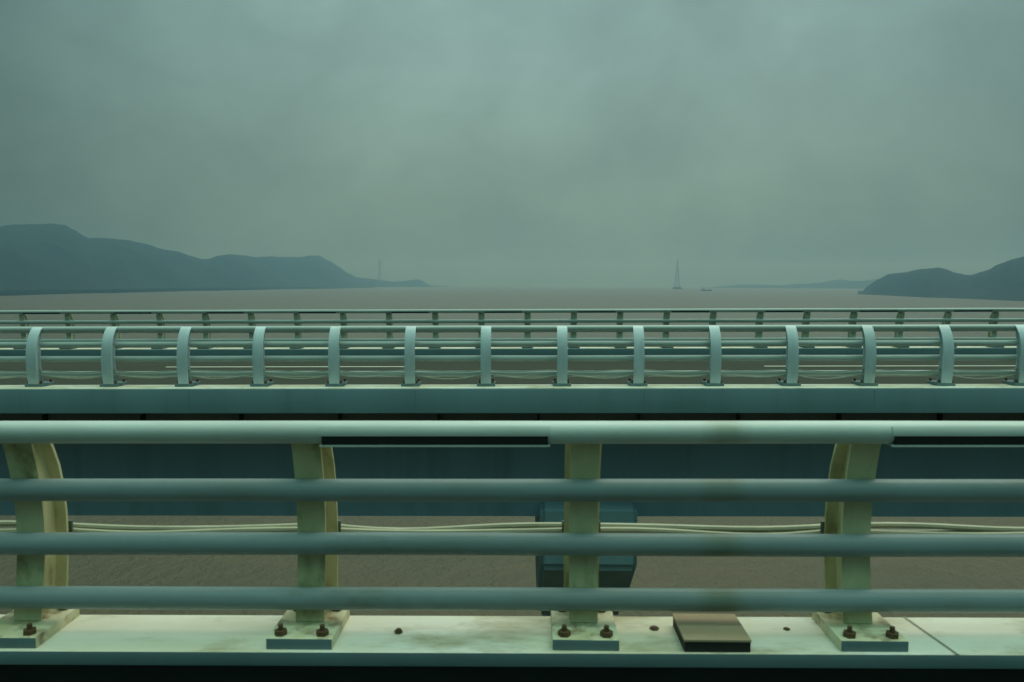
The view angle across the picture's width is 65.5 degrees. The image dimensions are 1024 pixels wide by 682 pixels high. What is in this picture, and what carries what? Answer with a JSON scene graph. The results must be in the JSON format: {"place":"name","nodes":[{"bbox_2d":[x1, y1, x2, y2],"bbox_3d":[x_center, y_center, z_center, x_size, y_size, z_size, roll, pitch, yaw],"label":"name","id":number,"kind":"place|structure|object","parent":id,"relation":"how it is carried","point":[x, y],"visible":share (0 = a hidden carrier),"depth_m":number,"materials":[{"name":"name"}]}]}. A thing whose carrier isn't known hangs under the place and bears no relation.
{"place":"outdoors","nodes":[
{"label":"outdoors","id":0,"kind":"place"},
{"bbox_2d":[0,223,373,289],"bbox_3d":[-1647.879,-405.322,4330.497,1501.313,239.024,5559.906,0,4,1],"label":"hills","id":1,"kind":"structure","parent":0,"point":[44,256],"depth_m":2779.01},
{"bbox_2d":[368,278,447,286],"bbox_3d":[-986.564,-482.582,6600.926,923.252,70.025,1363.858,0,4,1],"label":"headland","id":2,"kind":"structure","parent":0,"point":[407,283],"depth_m":6396.76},
{"bbox_2d":[0,354,1016,384],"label":"road","id":3,"kind":"structure","parent":0,"point":[526,365],"depth_m":18.58,"materials":[{"name":"grey asphalt"}]},
{"bbox_2d":[0,286,1023,617],"bbox_3d":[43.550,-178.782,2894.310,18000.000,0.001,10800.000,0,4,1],"label":"water","id":4,"kind":"structure","parent":0,"point":[520,572],"depth_m":101.58,"materials":[{"name":"grey liquid"}]},
{"bbox_2d":[0,286,344,295],"bbox_3d":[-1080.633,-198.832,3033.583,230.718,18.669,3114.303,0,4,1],"label":"shore woodland","id":5,"kind":"object","parent":4,"relation":"on","point":[9,292],"visible":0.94,"depth_m":2340.49,"materials":[{"name":"grey plant"}]},
{"bbox_2d":[0,346,1023,615],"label":"bridge","id":6,"kind":"structure","parent":4,"relation":"in","point":[746,402],"depth_m":14.65,"materials":[{"name":"metal"}]},
{"bbox_2d":[0,324,1023,386],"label":"railing","id":7,"kind":"object","parent":6,"relation":"on","point":[33,358],"visible":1,"depth_m":13.65,"materials":[{"name":"metal"}]},
{"bbox_2d":[0,369,1018,372],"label":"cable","id":8,"kind":"object","parent":7,"relation":"attached to","point":[516,371],"visible":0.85,"depth_m":13.68,"materials":[{"name":"grey metal"}]},
{"bbox_2d":[0,373,1019,378],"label":"cable","id":9,"kind":"object","parent":7,"relation":"attached to","point":[516,377],"visible":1,"depth_m":13.66,"materials":[{"name":"grey metal"}]},
{"bbox_2d":[0,308,1023,348],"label":"railing","id":10,"kind":"object","parent":6,"relation":"on","point":[435,320],"visible":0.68,"depth_m":22.25,"materials":[{"name":"metal"}]},
{"bbox_2d":[672,263,681,288],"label":"lattice tower","id":11,"kind":"structure","parent":4,"relation":"in","point":[677,287],"depth_m":4675.73,"materials":[{"name":"metal"}]},
{"bbox_2d":[0,0,1023,286],"label":"sky","id":12,"kind":"structure","parent":0,"point":[542,143],"materials":[{"name":"grey"}]},
{"bbox_2d":[702,278,879,288],"bbox_3d":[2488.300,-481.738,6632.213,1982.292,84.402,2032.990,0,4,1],"label":"distant hills","id":13,"kind":"structure","parent":0,"point":[840,284],"depth_m":6073.97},
{"bbox_2d":[858,256,1023,300],"bbox_3d":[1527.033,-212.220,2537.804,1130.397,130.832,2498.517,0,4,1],"label":"hills","id":14,"kind":"structure","parent":0,"point":[1003,281],"depth_m":1964.85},
{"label":"road","id":15,"kind":"structure","parent":0,"visible":0},
{"bbox_2d":[0,614,1023,681],"bbox_3d":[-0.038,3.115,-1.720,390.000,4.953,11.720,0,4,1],"label":"curb","id":16,"kind":"structure","parent":15,"relation":"on","point":[155,648],"depth_m":3.78,"materials":[{"name":"paint"}]},
{"bbox_2d":[395,628,402,633],"bbox_3d":[-0.547,1.397,3.837,0.039,0.020,0.034,0,4,1],"label":"bolt stub","id":17,"kind":"object","parent":16,"relation":"on","point":[398,630],"visible":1,"depth_m":3.83,"materials":[{"name":"metal"}]},
{"bbox_2d":[0,421,1023,651],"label":"railing","id":18,"kind":"object","parent":16,"relation":"on","point":[45,601],"visible":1,"depth_m":3.75,"materials":[{"name":"metal"}]},
{"bbox_2d":[0,528,979,532],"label":"cable","id":19,"kind":"object","parent":18,"relation":"attached to","point":[938,530],"visible":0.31,"depth_m":4.07,"materials":[{"name":"grey metal"}]},
{"bbox_2d":[0,520,1023,531],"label":"cable","id":20,"kind":"object","parent":18,"relation":"attached to","point":[942,526],"visible":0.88,"depth_m":4.07,"materials":[{"name":"grey metal"}]},
{"bbox_2d":[0,527,1023,533],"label":"cable","id":21,"kind":"object","parent":18,"relation":"attached to","point":[529,530],"visible":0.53,"depth_m":4.05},
{"bbox_2d":[649,625,658,630],"bbox_3d":[0.692,1.394,3.870,0.047,0.012,0.041,0,4,1],"label":"bolt stub","id":22,"kind":"object","parent":16,"relation":"on","point":[654,628],"visible":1,"depth_m":3.86,"materials":[{"name":"metal"}]},
{"bbox_2d":[672,613,751,651],"bbox_3d":[0.938,1.377,3.762,0.306,0.060,0.290,0,4,1],"label":"cover box","id":23,"kind":"object","parent":16,"relation":"on","point":[711,632],"visible":1,"depth_m":3.69,"materials":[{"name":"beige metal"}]}
]}

